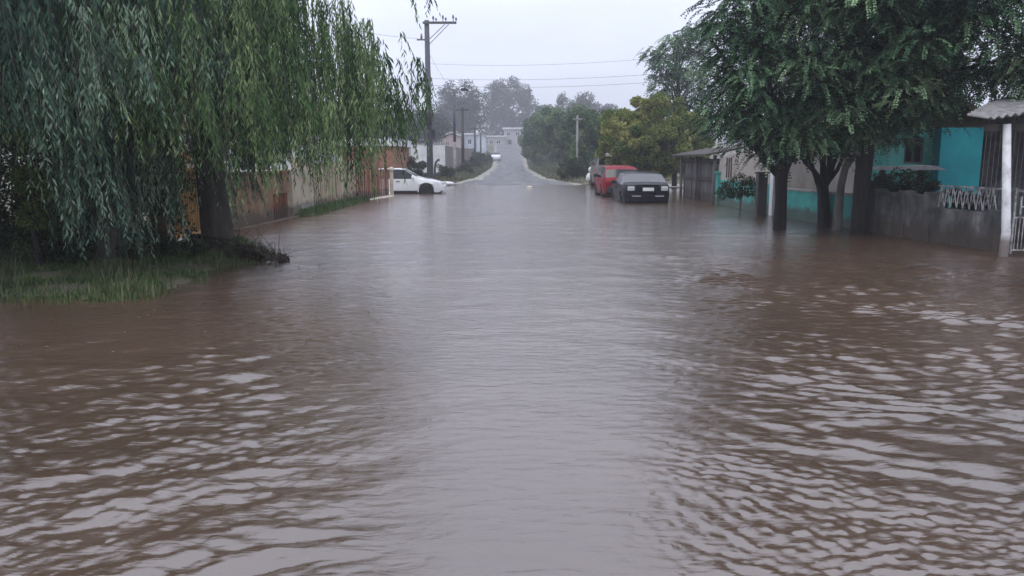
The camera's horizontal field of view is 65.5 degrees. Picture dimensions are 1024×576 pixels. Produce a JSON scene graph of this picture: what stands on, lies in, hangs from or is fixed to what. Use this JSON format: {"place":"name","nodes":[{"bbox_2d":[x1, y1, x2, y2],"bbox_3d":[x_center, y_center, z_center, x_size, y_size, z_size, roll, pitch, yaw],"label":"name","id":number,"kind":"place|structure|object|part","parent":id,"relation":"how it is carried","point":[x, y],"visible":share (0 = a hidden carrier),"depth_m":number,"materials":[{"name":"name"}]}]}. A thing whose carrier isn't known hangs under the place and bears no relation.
{"place":"outdoors","nodes":[
{"label":"outdoors","id":0,"kind":"place"},
{"bbox_2d":[8,262,409,393],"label":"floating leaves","id":1,"kind":"object","parent":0,"point":[201,323],"visible":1,"depth_m":8.36,"materials":[{"name":"green plant"}]},
{"bbox_2d":[0,143,746,300],"bbox_3d":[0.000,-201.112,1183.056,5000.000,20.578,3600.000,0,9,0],"label":"ground","id":2,"kind":"structure","parent":0,"point":[490,148],"depth_m":11.34,"materials":[{"name":"green plant"}]},
{"bbox_2d":[0,158,80,267],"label":"shrub","id":3,"kind":"object","parent":2,"relation":"on","point":[15,240],"visible":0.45,"depth_m":12.00,"materials":[{"name":"green plant"}]},
{"bbox_2d":[6,162,94,269],"bbox_3d":[-6.541,-0.931,11.417,1.225,1.731,1.133,0,9,0],"label":"shrub","id":4,"kind":"object","parent":2,"relation":"on","point":[37,210],"visible":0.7,"depth_m":11.24,"materials":[{"name":"green plant"}]},
{"bbox_2d":[0,131,197,224],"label":"shrub","id":5,"kind":"object","parent":2,"relation":"on","point":[12,161],"visible":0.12,"depth_m":14.09,"materials":[{"name":"green plant"}]},
{"bbox_2d":[25,183,208,264],"bbox_3d":[-6.178,-0.728,12.362,2.942,1.946,1.561,0,9,0],"label":"shrub","id":6,"kind":"object","parent":2,"relation":"on","point":[163,243],"visible":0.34,"depth_m":12.10,"materials":[{"name":"green plant"}]},
{"bbox_2d":[0,230,286,306],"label":"grass","id":7,"kind":"structure","parent":2,"relation":"on","point":[33,280],"depth_m":10.45,"materials":[{"name":"green plant"}]},
{"bbox_2d":[0,0,290,263],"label":"willow tree","id":8,"kind":"object","parent":2,"relation":"on","point":[107,217],"visible":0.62,"depth_m":9.35,"materials":[{"name":"green plant"}]},
{"bbox_2d":[144,142,200,244],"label":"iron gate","id":9,"kind":"structure","parent":2,"relation":"on","point":[195,217],"depth_m":16.07,"materials":[{"name":"metal"}]},
{"bbox_2d":[0,0,440,246],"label":"willow tree","id":10,"kind":"object","parent":2,"relation":"on","point":[263,116],"visible":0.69,"depth_m":10.77,"materials":[{"name":"green plant"}]},
{"bbox_2d":[161,222,297,262],"bbox_3d":[-4.446,-0.487,12.507,2.245,1.121,0.905,1,9,7],"label":"brush","id":11,"kind":"object","parent":2,"relation":"on","point":[241,250],"visible":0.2,"depth_m":12.35,"materials":[{"name":"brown plant"}]},
{"bbox_2d":[144,108,338,193],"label":"house","id":12,"kind":"structure","parent":2,"relation":"on","point":[288,165],"depth_m":27.21,"materials":[{"name":"white paint"}]},
{"bbox_2d":[240,146,271,170],"bbox_3d":[-8.750,-4.456,27.203,1.100,0.950,0.070,0,9,0],"label":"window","id":13,"kind":"structure","parent":12,"relation":"in","point":[244,146],"depth_m":27.23,"materials":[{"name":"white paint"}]},
{"bbox_2d":[227,170,299,229],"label":"boundary wall","id":14,"kind":"structure","parent":2,"relation":"on","point":[276,210],"depth_m":19.82,"materials":[{"name":"beige concrete"}]},
{"bbox_2d":[281,158,313,216],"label":"boundary wall","id":15,"kind":"structure","parent":2,"relation":"on","point":[297,200],"depth_m":22.57,"materials":[{"name":"paint"}]},
{"bbox_2d":[313,160,355,205],"bbox_3d":[-6.027,-3.377,26.860,0.180,1.830,5.527,0,9,3],"label":"fence","id":16,"kind":"object","parent":2,"relation":"on","point":[340,187],"visible":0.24,"depth_m":26.67,"materials":[{"name":"beige concrete"}]},
{"bbox_2d":[295,194,377,216],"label":"grass","id":17,"kind":"structure","parent":2,"relation":"on","point":[322,207],"depth_m":24.92,"materials":[{"name":"green plant"}]},
{"bbox_2d":[341,148,378,194],"bbox_3d":[-5.970,-4.441,31.683,0.180,2.380,4.104,1,9,7],"label":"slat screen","id":18,"kind":"object","parent":2,"relation":"on","point":[376,168],"visible":0.08,"depth_m":31.92,"materials":[{"name":"brown wood"}]},
{"bbox_2d":[339,106,391,151],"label":"leafy tree","id":19,"kind":"object","parent":2,"relation":"on","point":[369,129],"visible":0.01,"depth_m":97.81,"materials":[{"name":"green plant"}]},
{"bbox_2d":[355,167,388,197],"bbox_3d":[-5.605,-4.033,31.826,0.180,1.530,4.356,1,9,7],"label":"picket fence","id":20,"kind":"object","parent":2,"relation":"on","point":[383,185],"visible":0.63,"depth_m":31.79,"materials":[{"name":"brown wood"}]},
{"bbox_2d":[5,107,748,142],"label":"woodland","id":21,"kind":"object","parent":2,"relation":"on","point":[489,134],"depth_m":320.27,"materials":[{"name":"green plant"}]},
{"bbox_2d":[345,139,410,174],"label":"house","id":22,"kind":"structure","parent":2,"relation":"on","point":[389,158],"depth_m":46.46,"materials":[{"name":"orange brick"}]},
{"bbox_2d":[370,191,393,199],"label":"concrete ramp","id":23,"kind":"structure","parent":2,"relation":"on","point":[386,196],"depth_m":32.91,"materials":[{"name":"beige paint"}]},
{"bbox_2d":[389,167,393,195],"bbox_3d":[-5.141,-4.398,34.036,0.228,1.540,0.240,0,9,0],"label":"gate post","id":24,"kind":"object","parent":23,"relation":"on","point":[391,169],"visible":0.69,"depth_m":33.94,"materials":[{"name":"beige paint"}]},
{"bbox_2d":[379,168,446,193],"bbox_3d":[-5.212,-4.944,37.290,4.280,1.331,1.961,0,9,0],"label":"parked car","id":25,"kind":"object","parent":2,"relation":"on","point":[415,182],"visible":0.56,"depth_m":36.50,"materials":[{"name":"white paint"}]},
{"bbox_3d":[-4.997,-5.218,36.490,0.820,0.438,0.149,0,9,0],"label":"side window","id":26,"kind":"part","parent":25,"relation":"part of","materials":[{"name":"grey glass"}]},
{"bbox_2d":[377,106,452,148],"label":"leafy tree","id":27,"kind":"object","parent":2,"relation":"on","point":[437,126],"visible":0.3,"depth_m":121.12,"materials":[{"name":"green plant"}]},
{"bbox_2d":[407,153,426,177],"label":"bush","id":28,"kind":"object","parent":2,"relation":"on","point":[416,166],"visible":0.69,"depth_m":51.18,"materials":[{"name":"green plant"}]},
{"bbox_2d":[411,143,445,173],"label":"white wall","id":29,"kind":"structure","parent":2,"relation":"on","point":[438,150],"depth_m":61.13,"materials":[{"name":"paint"}]},
{"bbox_2d":[417,15,456,178],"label":"power pole","id":30,"kind":"object","parent":2,"relation":"on","point":[430,135],"visible":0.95,"depth_m":43.62,"materials":[{"name":"grey concrete"}]},
{"bbox_2d":[432,78,699,86],"bbox_3d":[2.200,-10.275,39.866,15.779,0.479,0.013,5,11,30],"label":"cable","id":31,"kind":"object","parent":30,"relation":"attached to","point":[592,85],"visible":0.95,"depth_m":38.74,"materials":[{"name":"black rubber"}]},
{"bbox_2d":[430,69,711,79],"bbox_3d":[2.450,-10.646,39.806,16.212,0.456,0.013,5,11,29],"label":"cable","id":32,"kind":"object","parent":30,"relation":"attached to","point":[574,78],"visible":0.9,"depth_m":39.42,"materials":[{"name":"black rubber"}]},
{"bbox_2d":[445,53,703,64],"bbox_3d":[2.400,-11.444,39.929,16.060,0.490,0.011,5,10,27],"label":"cable","id":33,"kind":"object","parent":30,"relation":"attached to","point":[597,62],"visible":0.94,"depth_m":38.69,"materials":[{"name":"black rubber"}]},
{"bbox_2d":[434,159,439,179],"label":"bent post","id":34,"kind":"object","parent":2,"relation":"on","point":[437,160],"visible":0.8,"depth_m":49.40,"materials":[{"name":"black metal"}]},
{"bbox_2d":[436,164,456,178],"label":"bush","id":35,"kind":"object","parent":2,"relation":"on","point":[445,170],"visible":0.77,"depth_m":55.33,"materials":[{"name":"green plant"}]},
{"bbox_2d":[441,132,460,147],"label":"house","id":36,"kind":"structure","parent":2,"relation":"on","point":[448,140],"depth_m":132.77,"materials":[{"name":"white paint"}]},
{"bbox_2d":[410,157,492,183],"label":"grass","id":37,"kind":"structure","parent":2,"relation":"on","point":[476,173],"depth_m":64.94,"materials":[{"name":"green plant"}]},
{"bbox_2d":[445,146,473,167],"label":"boundary wall","id":38,"kind":"structure","parent":2,"relation":"on","point":[449,155],"depth_m":86.10,"materials":[{"name":"grey concrete"}]},
{"bbox_2d":[453,88,468,177],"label":"street pole","id":39,"kind":"object","parent":2,"relation":"on","point":[454,135],"visible":0.96,"depth_m":56.87,"materials":[{"name":"metal"}]},
{"bbox_2d":[431,80,490,141],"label":"leafy tree","id":40,"kind":"object","parent":2,"relation":"on","point":[474,107],"visible":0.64,"depth_m":198.51,"materials":[{"name":"green plant"}]},
{"bbox_2d":[456,107,468,168],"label":"street pole","id":41,"kind":"object","parent":2,"relation":"on","point":[462,109],"visible":0.91,"depth_m":76.53,"materials":[{"name":"brown wood"}]},
{"bbox_2d":[457,163,473,172],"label":"bush","id":42,"kind":"object","parent":2,"relation":"on","point":[464,167],"visible":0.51,"depth_m":71.08,"materials":[{"name":"green plant"}]},
{"bbox_2d":[464,133,478,151],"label":"house","id":43,"kind":"structure","parent":2,"relation":"on","point":[469,140],"depth_m":137.75,"materials":[{"name":"white paint"}]},
{"bbox_2d":[465,156,482,167],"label":"bush","id":44,"kind":"object","parent":2,"relation":"on","point":[472,160],"visible":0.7,"depth_m":96.37,"materials":[{"name":"green plant"}]},
{"bbox_2d":[470,126,478,156],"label":"street pole","id":45,"kind":"object","parent":2,"relation":"on","point":[474,128],"visible":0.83,"depth_m":110.02,"materials":[{"name":"grey wood"}]},
{"bbox_2d":[455,145,497,183],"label":"curb","id":46,"kind":"object","parent":2,"relation":"on","point":[480,177],"visible":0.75,"depth_m":74.77,"materials":[{"name":"grey concrete"}]},
{"bbox_2d":[478,132,483,151],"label":"street pole","id":47,"kind":"object","parent":2,"relation":"on","point":[480,133],"visible":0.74,"depth_m":142.54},
{"bbox_2d":[472,151,492,164],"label":"bush","id":48,"kind":"object","parent":2,"relation":"on","point":[481,156],"visible":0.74,"depth_m":117.95,"materials":[{"name":"green plant"}]},
{"bbox_2d":[477,134,487,153],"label":"house","id":49,"kind":"structure","parent":2,"relation":"on","point":[483,140],"depth_m":157.49,"materials":[{"name":"white paint"}]},
{"bbox_2d":[487,136,505,143],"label":"house","id":50,"kind":"structure","parent":2,"relation":"on","point":[496,139],"depth_m":234.03,"materials":[{"name":"white paint"}]},
{"bbox_2d":[480,75,538,135],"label":"leafy tree","id":51,"kind":"object","parent":2,"relation":"on","point":[507,114],"visible":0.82,"depth_m":266.52,"materials":[{"name":"green plant"}]},
{"bbox_2d":[502,128,524,143],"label":"house","id":52,"kind":"structure","parent":2,"relation":"on","point":[511,134],"depth_m":235.81,"materials":[{"name":"white paint"}]},
{"bbox_2d":[517,107,548,159],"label":"leafy tree","id":53,"kind":"object","parent":2,"relation":"on","point":[519,136],"depth_m":137.41,"materials":[{"name":"green plant"}]},
{"bbox_2d":[519,103,553,127],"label":"leafy tree","id":54,"kind":"object","parent":2,"relation":"on","point":[526,109],"visible":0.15,"depth_m":257.09,"materials":[{"name":"green plant"}]},
{"bbox_2d":[518,110,559,165],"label":"leafy tree","id":55,"kind":"object","parent":2,"relation":"on","point":[530,149],"visible":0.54,"depth_m":109.22,"materials":[{"name":"green plant"}]},
{"bbox_2d":[532,104,571,166],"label":"leafy tree","id":56,"kind":"object","parent":2,"relation":"on","point":[551,129],"visible":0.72,"depth_m":89.64,"materials":[{"name":"green plant"}]},
{"bbox_2d":[552,91,569,112],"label":"leafy tree","id":57,"kind":"object","parent":2,"relation":"on","point":[561,99],"visible":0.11,"depth_m":228.05,"materials":[{"name":"green plant"}]},
{"bbox_2d":[556,157,589,179],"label":"bush","id":58,"kind":"object","parent":2,"relation":"on","point":[574,169],"visible":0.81,"depth_m":56.14,"materials":[{"name":"green plant"}]},
{"bbox_2d":[554,102,596,171],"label":"leafy tree","id":59,"kind":"object","parent":2,"relation":"on","point":[570,126],"visible":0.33,"depth_m":73.97,"materials":[{"name":"green plant"}]},
{"bbox_2d":[573,115,581,162],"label":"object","id":60,"kind":"object","parent":2,"relation":"on","point":[576,118],"visible":0.78,"depth_m":57.90,"materials":[{"name":"concrete"}]},
{"bbox_2d":[586,167,590,184],"bbox_3d":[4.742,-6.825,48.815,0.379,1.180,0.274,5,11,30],"label":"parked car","id":61,"kind":"object","parent":2,"relation":"on","point":[588,177],"visible":0.62,"depth_m":48.74,"materials":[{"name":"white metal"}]},
{"bbox_2d":[566,91,618,118],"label":"tree","id":62,"kind":"object","parent":2,"relation":"on","point":[586,101],"visible":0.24,"depth_m":218.59,"materials":[{"name":"green plant"}]},
{"bbox_2d":[568,108,617,162],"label":"leafy tree","id":63,"kind":"object","parent":2,"relation":"on","point":[591,134],"visible":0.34,"depth_m":60.04,"materials":[{"name":"green plant"}]},
{"bbox_2d":[527,155,683,182],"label":"grass","id":64,"kind":"structure","parent":2,"relation":"on","point":[549,169],"depth_m":77.90,"materials":[{"name":"green plant"}]},
{"bbox_2d":[594,165,636,195],"bbox_3d":[4.592,-4.683,35.094,1.868,1.442,3.980,0,9,0],"label":"parked car","id":65,"kind":"object","parent":2,"relation":"on","point":[605,175],"visible":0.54,"depth_m":33.49,"materials":[{"name":"red paint"}]},
{"bbox_3d":[3.894,-4.980,34.222,0.148,0.475,1.265,0,9,0],"label":"side window","id":66,"kind":"part","parent":65,"relation":"part of","materials":[{"name":"grey glass"}]},
{"bbox_3d":[4.592,-4.802,33.371,1.355,0.358,0.190,0,9,0],"label":"rear window","id":67,"kind":"part","parent":65,"relation":"part of","materials":[{"name":"grey glass"}]},
{"bbox_2d":[611,171,669,202],"bbox_3d":[4.890,-3.818,30.774,1.980,1.363,4.485,0,9,0],"label":"parked car","id":68,"kind":"object","parent":2,"relation":"on","point":[639,187],"visible":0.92,"depth_m":28.90,"materials":[{"name":"paint"}]},
{"bbox_3d":[4.132,-4.108,29.930,0.144,0.413,1.167,0,9,0],"label":"side window","id":69,"kind":"part","parent":68,"relation":"part of","materials":[{"name":"grey glass"}]},
{"bbox_3d":[4.890,-4.079,29.502,1.573,0.306,0.473,0,9,0],"label":"rear window","id":70,"kind":"part","parent":68,"relation":"part of","materials":[{"name":"grey glass"}]},
{"bbox_2d":[595,91,716,177],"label":"leafy tree","id":71,"kind":"object","parent":2,"relation":"on","point":[641,136],"visible":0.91,"depth_m":40.22,"materials":[{"name":"green plant"}]},
{"bbox_2d":[633,22,716,185],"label":"slender tree","id":72,"kind":"object","parent":2,"relation":"on","point":[683,84],"visible":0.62,"depth_m":43.79,"materials":[{"name":"green plant"}]},
{"bbox_2d":[672,146,744,203],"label":"shed","id":73,"kind":"structure","parent":2,"relation":"on","point":[699,177],"depth_m":31.14,"materials":[{"name":"grey wood"}]},
{"bbox_2d":[714,172,755,212],"bbox_3d":[6.757,-2.571,23.709,1.514,1.773,0.673,0,9,0],"label":"tree","id":74,"kind":"object","parent":2,"relation":"on","point":[729,189],"visible":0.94,"depth_m":23.57,"materials":[{"name":"green plant"}]},
{"bbox_2d":[714,149,774,215],"bbox_3d":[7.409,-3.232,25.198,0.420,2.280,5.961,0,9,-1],"label":"house","id":75,"kind":"structure","parent":2,"relation":"on","point":[727,172],"depth_m":25.32,"materials":[{"name":"white paint"}]},
{"bbox_2d":[754,172,769,216],"bbox_3d":[6.895,-2.394,22.074,0.320,1.630,0.320,0,9,0],"label":"gate post","id":76,"kind":"object","parent":2,"relation":"on","point":[761,194],"visible":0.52,"depth_m":21.94,"materials":[{"name":"grey concrete"}]},
{"bbox_2d":[787,188,852,228],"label":"boundary wall","id":77,"kind":"structure","parent":2,"relation":"on","point":[801,204],"depth_m":20.28,"materials":[{"name":"teal paint"}]},
{"bbox_2d":[673,0,980,229],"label":"shade tree","id":78,"kind":"object","parent":2,"relation":"on","point":[778,132],"visible":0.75,"depth_m":15.97,"materials":[{"name":"green plant"}]},
{"bbox_2d":[832,148,855,229],"bbox_3d":[7.509,-2.155,17.890,0.555,2.704,0.233,0,9,0],"label":"tree trunk","id":79,"kind":"object","parent":2,"relation":"on","point":[838,210],"visible":0.55,"depth_m":17.84,"materials":[{"name":"brown plant"}]},
{"bbox_2d":[738,0,988,225],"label":"shade tree","id":80,"kind":"object","parent":2,"relation":"on","point":[824,178],"visible":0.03,"depth_m":18.80,"materials":[{"name":"green plant"}]},
{"bbox_2d":[871,172,886,188],"bbox_3d":[8.061,-1.671,17.854,0.968,1.879,0.726,-4,10,-21],"label":"shrub","id":81,"kind":"object","parent":2,"relation":"on","point":[880,184],"visible":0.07,"depth_m":17.64,"materials":[{"name":"green plant"}]},
{"bbox_2d":[787,93,984,208],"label":"house","id":82,"kind":"structure","parent":2,"relation":"on","point":[958,157],"depth_m":20.02,"materials":[{"name":"green paint"}]},
{"bbox_2d":[903,139,923,163],"bbox_3d":[10.147,-3.464,20.171,0.488,0.623,0.070,0,9,0],"label":"window","id":83,"kind":"structure","parent":82,"relation":"in","point":[908,159],"depth_m":20.17,"materials":[{"name":"grey glass"}]},
{"bbox_2d":[871,167,941,193],"bbox_3d":[8.642,-1.685,17.537,1.529,2.008,1.148,0,9,0],"label":"shrub","id":84,"kind":"object","parent":2,"relation":"on","point":[892,185],"visible":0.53,"depth_m":17.39,"materials":[{"name":"green plant"}]},
{"bbox_2d":[872,165,945,184],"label":"canopy slab","id":85,"kind":"structure","parent":2,"relation":"on","point":[883,169],"depth_m":18.40,"materials":[{"name":"white paint"}]},
{"bbox_2d":[800,0,1023,233],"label":"shade tree","id":86,"kind":"object","parent":2,"relation":"on","point":[1001,71],"visible":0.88,"depth_m":14.78,"materials":[{"name":"green plant"}]},
{"bbox_2d":[869,185,1001,251],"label":"front wall","id":87,"kind":"structure","parent":2,"relation":"on","point":[925,216],"depth_m":15.34,"materials":[{"name":"grey concrete"}]},
{"bbox_2d":[941,188,993,211],"bbox_3d":[9.102,-1.249,16.134,1.240,1.598,0.676,0,9,0],"label":"fence","id":88,"kind":"object","parent":2,"relation":"on","point":[972,206],"visible":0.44,"depth_m":15.93,"materials":[{"name":"white metal"}]},
{"bbox_2d":[967,94,1023,256],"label":"porch","id":89,"kind":"object","parent":2,"relation":"on","point":[1002,161],"visible":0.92,"depth_m":15.02,"materials":[{"name":"white wood"}]},
{"bbox_2d":[1009,188,1023,253],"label":"iron gate","id":90,"kind":"structure","parent":89,"relation":"attached to","point":[1013,221],"depth_m":13.20,"materials":[{"name":"white metal"}]},
{"bbox_2d":[0,182,1023,575],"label":"water","id":91,"kind":"structure","parent":0,"point":[544,380],"depth_m":5.25,"materials":[{"name":"brown liquid"}]},
{"bbox_2d":[464,144,571,185],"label":"road","id":92,"kind":"structure","parent":0,"point":[510,167],"depth_m":79.41,"materials":[{"name":"grey asphalt"}]},
{"bbox_2d":[446,181,454,185],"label":"stone","id":93,"kind":"object","parent":92,"relation":"on","point":[448,183],"visible":0.57,"depth_m":47.11,"materials":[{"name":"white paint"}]},
{"bbox_2d":[491,152,500,160],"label":"parked car","id":94,"kind":"object","parent":92,"relation":"on","point":[496,155],"visible":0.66,"depth_m":146.50,"materials":[{"name":"white paint"}]},
{"bbox_2d":[523,156,581,184],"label":"curb","id":95,"kind":"object","parent":92,"relation":"on","point":[527,169],"visible":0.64,"depth_m":70.85,"materials":[{"name":"grey concrete"}]},
{"bbox_2d":[47,0,1023,142],"label":"sky","id":96,"kind":"structure","parent":0,"point":[489,40],"materials":[{"name":"white"}]},
{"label":"path","id":97,"kind":"structure","parent":0,"visible":0},
{"bbox_2d":[589,153,610,185],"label":"parked car","id":98,"kind":"object","parent":97,"relation":"on","point":[596,164],"visible":0.21,"depth_m":43.14,"materials":[{"name":"beige paint"}]},
{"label":"rear window","id":99,"kind":"part","parent":98,"relation":"part of","materials":[{"name":"grey glass"}]}
]}

